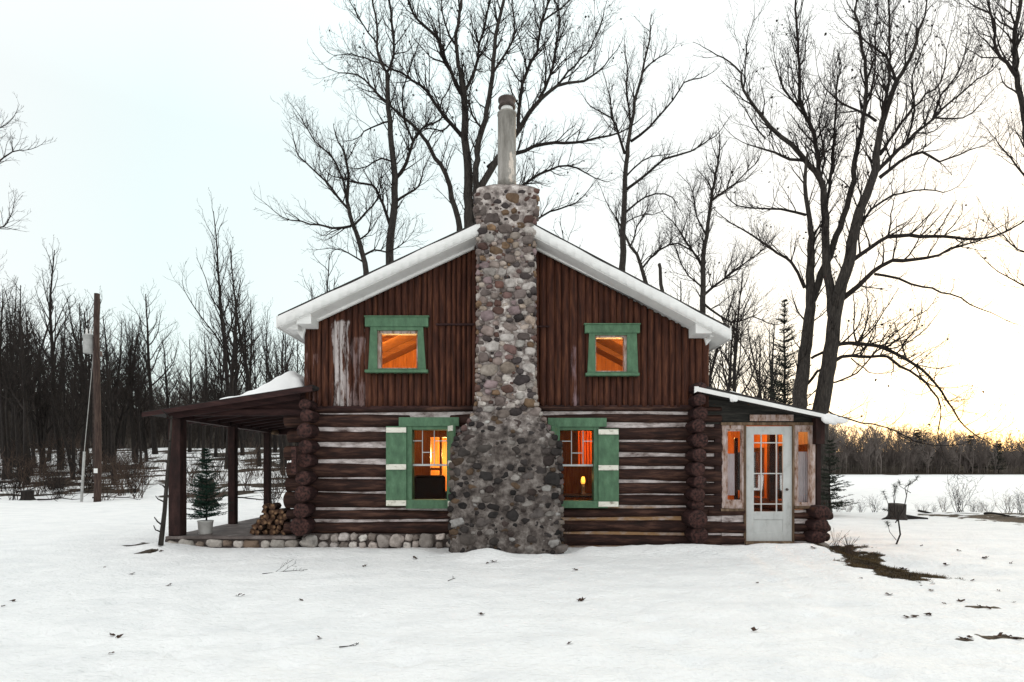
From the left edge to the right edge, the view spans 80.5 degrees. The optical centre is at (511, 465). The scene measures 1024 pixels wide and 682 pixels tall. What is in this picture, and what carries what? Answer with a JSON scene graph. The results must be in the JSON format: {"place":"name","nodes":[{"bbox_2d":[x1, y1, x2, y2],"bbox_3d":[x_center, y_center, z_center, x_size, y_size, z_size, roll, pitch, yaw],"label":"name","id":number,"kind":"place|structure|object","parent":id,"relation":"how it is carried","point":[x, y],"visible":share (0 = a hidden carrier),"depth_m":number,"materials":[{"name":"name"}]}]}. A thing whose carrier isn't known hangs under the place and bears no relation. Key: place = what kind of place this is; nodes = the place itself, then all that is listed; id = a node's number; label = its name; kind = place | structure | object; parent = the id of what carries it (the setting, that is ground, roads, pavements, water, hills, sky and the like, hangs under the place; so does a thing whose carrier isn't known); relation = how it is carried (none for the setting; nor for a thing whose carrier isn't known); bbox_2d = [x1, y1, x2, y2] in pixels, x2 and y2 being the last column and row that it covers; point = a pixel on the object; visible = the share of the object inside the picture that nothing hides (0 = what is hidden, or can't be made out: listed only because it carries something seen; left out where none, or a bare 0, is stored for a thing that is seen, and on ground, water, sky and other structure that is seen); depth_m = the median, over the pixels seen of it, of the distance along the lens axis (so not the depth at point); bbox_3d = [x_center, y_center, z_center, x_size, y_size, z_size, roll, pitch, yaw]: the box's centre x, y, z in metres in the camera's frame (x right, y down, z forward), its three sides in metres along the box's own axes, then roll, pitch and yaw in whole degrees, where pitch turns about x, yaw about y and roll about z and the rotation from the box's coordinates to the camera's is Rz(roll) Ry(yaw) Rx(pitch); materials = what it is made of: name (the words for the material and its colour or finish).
{"place":"outdoors","nodes":[
{"label":"outdoors","id":0,"kind":"place"},
{"bbox_2d":[221,371,303,398],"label":"roof snow","id":1,"kind":"structure","parent":0,"point":[290,379],"depth_m":10.41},
{"bbox_2d":[0,424,1023,681],"bbox_3d":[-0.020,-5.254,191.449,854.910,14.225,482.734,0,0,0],"label":"snowy ground","id":2,"kind":"structure","parent":0,"point":[74,586],"depth_m":6.25,"materials":[{"name":"snow"}]},
{"bbox_2d":[0,461,28,499],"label":"shrub","id":3,"kind":"object","parent":2,"relation":"on","point":[15,486],"visible":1,"depth_m":24.48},
{"bbox_2d":[0,277,31,479],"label":"bare tree","id":4,"kind":"object","parent":2,"relation":"on","point":[3,428],"visible":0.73,"depth_m":32.32,"materials":[{"name":"brown plant"}]},
{"bbox_2d":[0,304,35,479],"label":"bare tree","id":5,"kind":"object","parent":2,"relation":"on","point":[7,424],"visible":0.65,"depth_m":31.94,"materials":[{"name":"brown plant"}]},
{"bbox_2d":[0,439,37,491],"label":"shrub","id":6,"kind":"object","parent":2,"relation":"on","point":[10,465],"visible":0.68,"depth_m":28.73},
{"bbox_2d":[0,313,45,479],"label":"bare tree","id":7,"kind":"object","parent":2,"relation":"on","point":[16,414],"visible":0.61,"depth_m":31.99,"materials":[{"name":"brown plant"}]},
{"bbox_2d":[9,314,36,467],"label":"bare tree","id":8,"kind":"object","parent":2,"relation":"on","point":[30,431],"visible":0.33,"depth_m":38.87,"materials":[{"name":"brown plant"}]},
{"bbox_2d":[0,93,56,231],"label":"leafless tree","id":9,"kind":"object","parent":2,"relation":"on","point":[1,161],"visible":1,"depth_m":19.17,"materials":[{"name":"grey plant"}]},
{"bbox_2d":[0,284,58,447],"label":"bare tree","id":10,"kind":"object","parent":2,"relation":"on","point":[32,414],"visible":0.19,"depth_m":54.12,"materials":[{"name":"brown plant"}]},
{"bbox_2d":[0,444,60,495],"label":"shrub","id":11,"kind":"object","parent":2,"relation":"on","point":[24,473],"visible":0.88,"depth_m":26.39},
{"bbox_2d":[0,298,64,484],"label":"bare tree","id":12,"kind":"object","parent":2,"relation":"on","point":[24,388],"visible":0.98,"depth_m":30.24,"materials":[{"name":"brown plant"}]},
{"bbox_2d":[0,272,66,466],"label":"bare tree","id":13,"kind":"object","parent":2,"relation":"on","point":[12,434],"visible":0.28,"depth_m":39.42,"materials":[{"name":"brown plant"}]},
{"bbox_2d":[4,308,78,464],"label":"bare tree","id":14,"kind":"object","parent":2,"relation":"on","point":[39,427],"visible":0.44,"depth_m":35.37,"materials":[{"name":"brown plant"}]},
{"bbox_2d":[16,454,71,495],"bbox_3d":[-20.762,0.417,26.627,2.181,1.883,1.752,0,0,25],"label":"shrub","id":15,"kind":"object","parent":2,"relation":"on","point":[40,477],"visible":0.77,"depth_m":26.52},
{"bbox_2d":[19,335,73,473],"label":"bare tree","id":16,"kind":"object","parent":2,"relation":"on","point":[45,414],"visible":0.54,"depth_m":35.53,"materials":[{"name":"brown plant"}]},
{"bbox_2d":[33,463,65,499],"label":"shrub","id":17,"kind":"object","parent":2,"relation":"on","point":[55,488],"visible":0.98,"depth_m":25.04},
{"bbox_2d":[36,462,70,497],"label":"shrub","id":18,"kind":"object","parent":2,"relation":"on","point":[60,489],"visible":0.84,"depth_m":25.48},
{"bbox_2d":[25,236,82,469],"bbox_3d":[-27.730,-6.785,36.735,3.312,14.513,2.417,0,0,-29],"label":"bare tree","id":19,"kind":"object","parent":2,"relation":"on","point":[53,345],"visible":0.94,"depth_m":36.77,"materials":[{"name":"brown plant"}]},
{"bbox_2d":[23,300,84,441],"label":"bare tree","id":20,"kind":"object","parent":2,"relation":"on","point":[55,350],"visible":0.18,"depth_m":57.95,"materials":[{"name":"brown plant"}]},
{"bbox_2d":[42,326,77,461],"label":"bare tree","id":21,"kind":"object","parent":2,"relation":"on","point":[52,428],"visible":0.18,"depth_m":44.60,"materials":[{"name":"brown plant"}]},
{"bbox_2d":[56,331,68,459],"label":"bare tree","id":22,"kind":"object","parent":2,"relation":"on","point":[63,373],"visible":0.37,"depth_m":44.26,"materials":[{"name":"brown plant"}]},
{"bbox_2d":[45,461,88,495],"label":"shrub","id":23,"kind":"object","parent":2,"relation":"on","point":[75,488],"visible":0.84,"depth_m":26.37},
{"bbox_2d":[30,336,104,478],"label":"bare tree","id":24,"kind":"object","parent":2,"relation":"on","point":[59,421],"visible":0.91,"depth_m":32.39,"materials":[{"name":"brown plant"}]},
{"bbox_2d":[49,318,90,453],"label":"bare tree","id":25,"kind":"object","parent":2,"relation":"on","point":[76,353],"visible":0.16,"depth_m":48.59,"materials":[{"name":"brown plant"}]},
{"bbox_2d":[59,437,93,489],"bbox_3d":[-20.827,-0.106,29.156,1.923,2.563,1.863,0,0,42],"label":"shrub","id":26,"kind":"object","parent":2,"relation":"on","point":[88,467],"visible":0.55,"depth_m":29.15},
{"bbox_2d":[56,289,111,447],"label":"bare tree","id":27,"kind":"object","parent":2,"relation":"on","point":[87,433],"visible":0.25,"depth_m":56.44,"materials":[{"name":"brown plant"}]},
{"bbox_2d":[80,293,101,501],"bbox_3d":[-16.715,-2.598,24.000,0.855,8.472,0.410,0,0,0],"label":"utility pole","id":28,"kind":"object","parent":2,"relation":"on","point":[91,343],"visible":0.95,"depth_m":23.92,"materials":[{"name":"brown weathered wood"},{"name":"light grey painted metal"}]},
{"bbox_2d":[48,288,133,471],"bbox_3d":[-24.482,-4.753,34.765,4.744,10.912,3.998,0,0,41],"label":"bare tree","id":29,"kind":"object","parent":2,"relation":"on","point":[85,374],"visible":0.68,"depth_m":34.55,"materials":[{"name":"brown plant"}]},
{"bbox_2d":[57,286,124,450],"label":"bare tree","id":30,"kind":"object","parent":2,"relation":"on","point":[91,417],"visible":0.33,"depth_m":40.13,"materials":[{"name":"brown plant"}]},
{"bbox_2d":[71,353,123,469],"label":"bare tree","id":31,"kind":"object","parent":2,"relation":"on","point":[106,427],"visible":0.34,"depth_m":37.24,"materials":[{"name":"brown plant"}]},
{"bbox_2d":[81,466,127,499],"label":"shrub","id":32,"kind":"object","parent":2,"relation":"on","point":[103,492],"visible":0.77,"depth_m":24.60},
{"bbox_2d":[86,332,140,484],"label":"bare tree","id":33,"kind":"object","parent":2,"relation":"on","point":[111,402],"visible":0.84,"depth_m":30.51,"materials":[{"name":"brown plant"}]},
{"bbox_2d":[100,307,139,462],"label":"bare tree","id":34,"kind":"object","parent":2,"relation":"on","point":[109,432],"visible":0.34,"depth_m":42.62,"materials":[{"name":"brown plant"}]},
{"bbox_2d":[102,435,146,493],"bbox_3d":[-17.647,-0.057,27.578,1.981,2.726,2.046,0,0,-15],"label":"shrub","id":35,"kind":"object","parent":2,"relation":"on","point":[134,473],"visible":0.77,"depth_m":27.41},
{"bbox_2d":[102,310,149,454],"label":"bare tree","id":36,"kind":"object","parent":2,"relation":"on","point":[117,431],"visible":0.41,"depth_m":43.60,"materials":[{"name":"brown plant"}]},
{"bbox_2d":[102,450,150,495],"bbox_3d":[-17.216,0.335,26.416,1.898,2.040,2.363,0,0,-8],"label":"shrub","id":37,"kind":"object","parent":2,"relation":"on","point":[120,478],"visible":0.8,"depth_m":26.57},
{"bbox_2d":[100,310,155,462],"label":"bare tree","id":38,"kind":"object","parent":2,"relation":"on","point":[131,343],"visible":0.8,"depth_m":42.73,"materials":[{"name":"brown plant"}]},
{"bbox_2d":[111,317,153,448],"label":"bare tree","id":39,"kind":"object","parent":2,"relation":"on","point":[123,430],"visible":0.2,"depth_m":54.42,"materials":[{"name":"brown plant"}]},
{"bbox_2d":[110,456,163,497],"bbox_3d":[-15.906,0.453,25.542,2.181,1.883,1.752,0,0,-41],"label":"shrub","id":40,"kind":"object","parent":2,"relation":"on","point":[143,475],"visible":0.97,"depth_m":25.58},
{"bbox_2d":[117,351,156,465],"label":"bare tree","id":41,"kind":"object","parent":2,"relation":"on","point":[139,402],"visible":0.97,"depth_m":40.67,"materials":[{"name":"brown plant"}]},
{"bbox_2d":[116,358,159,460],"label":"bare tree","id":42,"kind":"object","parent":2,"relation":"on","point":[133,391],"visible":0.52,"depth_m":42.83,"materials":[{"name":"brown plant"}]},
{"bbox_2d":[125,439,159,484],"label":"shrub","id":43,"kind":"object","parent":2,"relation":"on","point":[146,465],"visible":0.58,"depth_m":30.52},
{"bbox_2d":[127,361,171,461],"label":"bare tree","id":44,"kind":"object","parent":2,"relation":"on","point":[143,427],"visible":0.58,"depth_m":43.37,"materials":[{"name":"brown plant"}]},
{"bbox_2d":[3,367,302,447],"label":"woods","id":45,"kind":"object","parent":2,"relation":"on","point":[161,425],"visible":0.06,"depth_m":64.84,"materials":[{"name":"plant"}]},
{"bbox_2d":[124,280,183,453],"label":"bare tree","id":46,"kind":"object","parent":2,"relation":"on","point":[154,438],"visible":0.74,"depth_m":48.39,"materials":[{"name":"brown plant"}]},
{"bbox_2d":[153,408,171,545],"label":"dead sapling","id":47,"kind":"object","parent":2,"relation":"on","point":[162,524],"visible":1,"depth_m":9.93,"materials":[{"name":"brown plant"}]},
{"bbox_2d":[151,331,187,434],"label":"bare tree","id":48,"kind":"object","parent":2,"relation":"on","point":[166,388],"visible":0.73,"depth_m":57.03,"materials":[{"name":"brown plant"}]},
{"bbox_2d":[167,335,210,451],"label":"bare tree","id":49,"kind":"object","parent":2,"relation":"on","point":[190,425],"visible":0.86,"depth_m":50.25,"materials":[{"name":"brown plant"}]},
{"bbox_2d":[165,190,251,396],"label":"bare tree","id":50,"kind":"object","parent":2,"relation":"on","point":[219,309],"visible":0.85,"depth_m":40.96,"materials":[{"name":"brown plant"}]},
{"bbox_2d":[186,321,230,458],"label":"bare tree","id":51,"kind":"object","parent":2,"relation":"on","point":[206,370],"visible":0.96,"depth_m":43.53,"materials":[{"name":"brown plant"}]},
{"bbox_2d":[193,351,224,448],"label":"bare tree","id":52,"kind":"object","parent":2,"relation":"on","point":[211,426],"visible":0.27,"depth_m":55.43,"materials":[{"name":"brown plant"}]},
{"bbox_2d":[208,318,223,449],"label":"bare tree","id":53,"kind":"object","parent":2,"relation":"on","point":[222,435],"visible":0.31,"depth_m":53.97,"materials":[{"name":"brown plant"}]},
{"bbox_2d":[202,348,239,456],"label":"bare tree","id":54,"kind":"object","parent":2,"relation":"on","point":[217,428],"visible":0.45,"depth_m":47.43,"materials":[{"name":"brown plant"}]},
{"bbox_2d":[197,435,246,480],"bbox_3d":[-15.433,-0.396,32.428,2.450,2.455,1.892,0,0,-14],"label":"shrub","id":55,"kind":"object","parent":2,"relation":"on","point":[221,464],"visible":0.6,"depth_m":32.27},
{"bbox_2d":[197,285,261,395],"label":"bare tree","id":56,"kind":"object","parent":2,"relation":"on","point":[235,392],"visible":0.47,"depth_m":46.22,"materials":[{"name":"brown plant"}]},
{"bbox_2d":[206,251,252,455],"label":"bare tree","id":57,"kind":"object","parent":2,"relation":"on","point":[242,450],"visible":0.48,"depth_m":47.50,"materials":[{"name":"brown plant"}]},
{"bbox_2d":[198,261,263,468],"bbox_3d":[-17.761,-6.336,38.714,4.563,13.493,3.824,0,0,44],"label":"bare tree","id":58,"kind":"object","parent":2,"relation":"on","point":[233,360],"visible":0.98,"depth_m":38.81,"materials":[{"name":"brown plant"}]},
{"bbox_2d":[220,448,260,490],"bbox_3d":[-12.396,0.184,28.568,1.898,2.040,2.363,0,0,0],"label":"shrub","id":59,"kind":"object","parent":2,"relation":"on","point":[249,477],"visible":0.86,"depth_m":28.33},
{"bbox_2d":[216,228,269,466],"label":"bare tree","id":60,"kind":"object","parent":2,"relation":"on","point":[257,438],"visible":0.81,"depth_m":40.42,"materials":[{"name":"brown plant"}]},
{"bbox_2d":[221,433,278,475],"bbox_3d":[-14.791,-0.685,34.414,3.111,2.609,2.626,0,0,7],"label":"shrub","id":61,"kind":"object","parent":2,"relation":"on","point":[253,455],"visible":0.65,"depth_m":34.21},
{"bbox_2d":[229,307,271,447],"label":"bare tree","id":62,"kind":"object","parent":2,"relation":"on","point":[250,432],"visible":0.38,"depth_m":56.34,"materials":[{"name":"brown plant"}]},
{"bbox_2d":[238,296,265,447],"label":"bare tree","id":63,"kind":"object","parent":2,"relation":"on","point":[244,434],"visible":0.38,"depth_m":58.50,"materials":[{"name":"brown plant"}]},
{"bbox_2d":[257,303,276,382],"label":"bare tree","id":64,"kind":"object","parent":2,"relation":"on","point":[266,347],"visible":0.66,"depth_m":42.75,"materials":[{"name":"brown plant"}]},
{"bbox_2d":[243,328,295,451],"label":"bare tree","id":65,"kind":"object","parent":2,"relation":"on","point":[275,437],"visible":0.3,"depth_m":50.30,"materials":[{"name":"brown plant"}]},
{"bbox_2d":[252,316,291,475],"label":"bare tree","id":66,"kind":"object","parent":2,"relation":"on","point":[271,372],"visible":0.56,"depth_m":34.36,"materials":[{"name":"brown plant"}]},
{"bbox_2d":[253,326,301,464],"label":"bare tree","id":67,"kind":"object","parent":2,"relation":"on","point":[282,371],"visible":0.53,"depth_m":39.30,"materials":[{"name":"brown plant"}]},
{"bbox_2d":[285,243,344,372],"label":"bare tree","id":68,"kind":"object","parent":2,"relation":"on","point":[327,277],"visible":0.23,"depth_m":33.38,"materials":[{"name":"brown plant"}]},
{"bbox_2d":[251,94,427,274],"bbox_3d":[-5.714,-5.533,20.636,5.855,14.116,3.387,0,0,0],"label":"leafless tree","id":69,"kind":"object","parent":2,"relation":"on","point":[353,225],"visible":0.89,"depth_m":20.70,"materials":[{"name":"grey plant"}]},
{"bbox_2d":[302,0,462,263],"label":"leafless tree","id":70,"kind":"object","parent":2,"relation":"on","point":[396,175],"visible":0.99,"depth_m":20.76,"materials":[{"name":"brown plant"}]},
{"bbox_2d":[142,94,847,553],"bbox_3d":[0.290,-2.249,13.706,12.913,7.918,8.188,0,0,0],"label":"log cabin","id":71,"kind":"object","parent":2,"relation":"on","point":[496,356],"visible":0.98,"depth_m":10.44,"materials":[{"name":"brown"}]},
{"bbox_2d":[187,448,233,533],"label":"potted spruce","id":72,"kind":"object","parent":71,"relation":"on","point":[205,526],"visible":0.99,"depth_m":10.69,"materials":[{"name":"green plant"}]},
{"bbox_2d":[364,315,429,373],"bbox_3d":[-1.979,-2.088,10.465,1.118,0.977,0.230,0,0,0],"label":"window","id":73,"kind":"structure","parent":71,"relation":"in","point":[379,325],"depth_m":10.40,"materials":[{"name":"green paint"}]},
{"bbox_2d":[399,417,458,508],"bbox_3d":[-1.429,-0.050,10.535,1.033,1.571,0.330,0,0,0],"label":"window","id":74,"kind":"structure","parent":71,"relation":"in","point":[413,424],"depth_m":10.41,"materials":[{"name":"green paint"}]},
{"bbox_2d":[415,475,446,498],"bbox_3d":[-1.925,0.700,13.738,0.860,0.980,0.720,0,0,-17],"label":"armchair","id":75,"kind":"object","parent":71,"relation":"on","point":[429,486],"visible":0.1,"depth_m":13.40,"materials":[{"name":"brown fabric"}]},
{"bbox_2d":[428,434,446,474],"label":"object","id":76,"kind":"structure","parent":71,"relation":"in","point":[440,436],"depth_m":15.06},
{"bbox_2d":[547,418,607,507],"bbox_3d":[1.131,-0.050,10.535,1.030,1.549,0.330,0,0,0],"label":"window","id":77,"kind":"structure","parent":71,"relation":"in","point":[565,424],"depth_m":10.39,"materials":[{"name":"green paint"}]},
{"bbox_2d":[578,431,591,463],"bbox_3d":[1.356,-0.359,10.950,0.324,0.672,0.040,0,0,0],"label":"curtain","id":78,"kind":"object","parent":71,"relation":"hanging from","point":[587,450],"visible":0.59,"depth_m":10.95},
{"bbox_2d":[583,323,640,376],"bbox_3d":[1.721,-1.995,10.465,0.976,0.900,0.230,0,0,0],"label":"window","id":79,"kind":"structure","parent":71,"relation":"in","point":[628,332],"depth_m":10.40,"materials":[{"name":"green paint"}]},
{"bbox_2d":[728,454,734,494],"bbox_3d":[3.839,0.152,10.640,0.158,0.732,0.012,0,0,0],"label":"curtain","id":80,"kind":"object","parent":71,"relation":"hanging from","point":[731,474],"visible":0.73,"depth_m":10.64,"materials":[{"name":"fabric"}]},
{"bbox_2d":[721,425,743,508],"bbox_3d":[3.832,0.019,10.510,0.388,1.447,0.060,0,0,0],"label":"side window","id":81,"kind":"structure","parent":71,"relation":"in","point":[726,503],"depth_m":10.48,"materials":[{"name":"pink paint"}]},
{"bbox_2d":[746,426,791,540],"bbox_3d":[4.472,0.311,10.492,0.811,2.000,0.105,0,0,0],"label":"door","id":82,"kind":"structure","parent":71,"relation":"in","point":[761,525],"depth_m":10.50,"materials":[{"name":"grey paint"}]},
{"bbox_2d":[729,395,845,424],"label":"roof snow","id":83,"kind":"structure","parent":71,"relation":"on","point":[831,419],"depth_m":10.10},
{"bbox_2d":[798,452,807,501],"bbox_3d":[5.129,0.203,10.640,0.236,0.901,0.012,0,0,0],"label":"curtain","id":84,"kind":"object","parent":71,"relation":"hanging from","point":[802,476],"visible":0.74,"depth_m":10.64,"materials":[{"name":"fabric"}]},
{"bbox_2d":[794,425,814,505],"bbox_3d":[5.076,-0.003,10.510,0.360,1.403,0.060,0,0,0],"label":"side window","id":85,"kind":"structure","parent":71,"relation":"in","point":[797,428],"depth_m":10.48,"materials":[{"name":"pink paint"}]},
{"bbox_2d":[354,0,647,230],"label":"leafless tree","id":86,"kind":"object","parent":2,"relation":"on","point":[472,184],"visible":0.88,"depth_m":22.20,"materials":[{"name":"brown plant"}]},
{"bbox_2d":[572,5,735,270],"bbox_3d":[5.738,-8.379,24.136,7.128,19.840,2.675,0,0,0],"label":"leafless tree","id":87,"kind":"object","parent":2,"relation":"on","point":[624,211],"visible":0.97,"depth_m":23.89,"materials":[{"name":"brown plant"}]},
{"bbox_2d":[607,169,733,282],"bbox_3d":[6.722,-5.674,26.428,5.308,14.657,2.799,0,0,0],"label":"leafless tree","id":88,"kind":"object","parent":2,"relation":"on","point":[639,260],"visible":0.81,"depth_m":26.45,"materials":[{"name":"brown plant"}]},
{"bbox_2d":[663,271,742,386],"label":"bare tree","id":89,"kind":"object","parent":2,"relation":"on","point":[711,369],"visible":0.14,"depth_m":39.34,"materials":[{"name":"brown plant"}]},
{"bbox_2d":[651,119,804,388],"bbox_3d":[9.070,-6.385,25.735,6.427,16.555,3.637,0,0,0],"label":"leafless tree","id":90,"kind":"object","parent":2,"relation":"on","point":[703,286],"visible":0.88,"depth_m":25.75,"materials":[{"name":"brown plant"}]},
{"bbox_2d":[709,298,758,390],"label":"bare tree","id":91,"kind":"object","parent":2,"relation":"on","point":[728,382],"visible":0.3,"depth_m":42.59,"materials":[{"name":"brown plant"}]},
{"bbox_2d":[709,249,771,489],"bbox_3d":[13.260,-5.454,36.925,5.379,15.061,4.946,0,0,-2],"label":"bare tree","id":92,"kind":"object","parent":2,"relation":"on","point":[734,371],"visible":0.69,"depth_m":36.27,"materials":[{"name":"brown plant"}]},
{"bbox_2d":[736,327,779,487],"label":"bare tree","id":93,"kind":"object","parent":2,"relation":"on","point":[756,463],"visible":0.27,"depth_m":50.23,"materials":[{"name":"brown plant"}]},
{"bbox_2d":[740,311,793,489],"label":"bare tree","id":94,"kind":"object","parent":2,"relation":"on","point":[772,374],"visible":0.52,"depth_m":40.03,"materials":[{"name":"brown plant"}]},
{"bbox_2d":[740,322,816,489],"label":"bare tree","id":95,"kind":"object","parent":2,"relation":"on","point":[778,460],"visible":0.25,"depth_m":43.43,"materials":[{"name":"brown plant"}]},
{"bbox_2d":[752,299,812,404],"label":"spruce tree","id":96,"kind":"object","parent":2,"relation":"on","point":[782,386],"visible":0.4,"depth_m":23.40,"materials":[{"name":"green plant"}]},
{"bbox_2d":[821,439,858,510],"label":"spruce tree","id":97,"kind":"object","parent":2,"relation":"on","point":[838,504],"visible":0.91,"depth_m":16.73,"materials":[{"name":"green plant"}]},
{"bbox_2d":[681,0,1023,511],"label":"leafless tree","id":98,"kind":"object","parent":2,"relation":"on","point":[837,295],"visible":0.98,"depth_m":18.18,"materials":[{"name":"brown plant"}]},
{"bbox_2d":[754,420,1023,473],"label":"woods","id":99,"kind":"object","parent":2,"relation":"on","point":[875,448],"visible":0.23,"depth_m":127.14,"materials":[{"name":"plant"}]},
{"bbox_2d":[881,474,920,543],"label":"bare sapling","id":100,"kind":"object","parent":2,"relation":"on","point":[895,491],"visible":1,"depth_m":10.76,"materials":[{"name":"brown plant"}]},
{"bbox_2d":[882,503,927,519],"bbox_3d":[10.272,1.232,15.813,1.127,0.500,0.713,0,0,24],"label":"stump","id":101,"kind":"object","parent":2,"relation":"on","point":[899,507],"visible":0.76,"depth_m":15.76,"materials":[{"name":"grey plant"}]},
{"bbox_2d":[945,472,983,511],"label":"shrub","id":102,"kind":"object","parent":2,"relation":"on","point":[952,496],"visible":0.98,"depth_m":18.26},
{"bbox_2d":[930,0,1023,287],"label":"leafless tree","id":103,"kind":"object","parent":2,"relation":"on","point":[1015,40],"visible":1,"depth_m":16.40,"materials":[{"name":"brown plant"}]},
{"bbox_2d":[0,0,1023,451],"label":"sky","id":104,"kind":"structure","parent":0,"point":[151,107],"materials":[{"name":"white"}]},
{"bbox_2d":[814,543,962,581],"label":"dry grass","id":105,"kind":"structure","parent":0,"point":[871,560],"depth_m":8.69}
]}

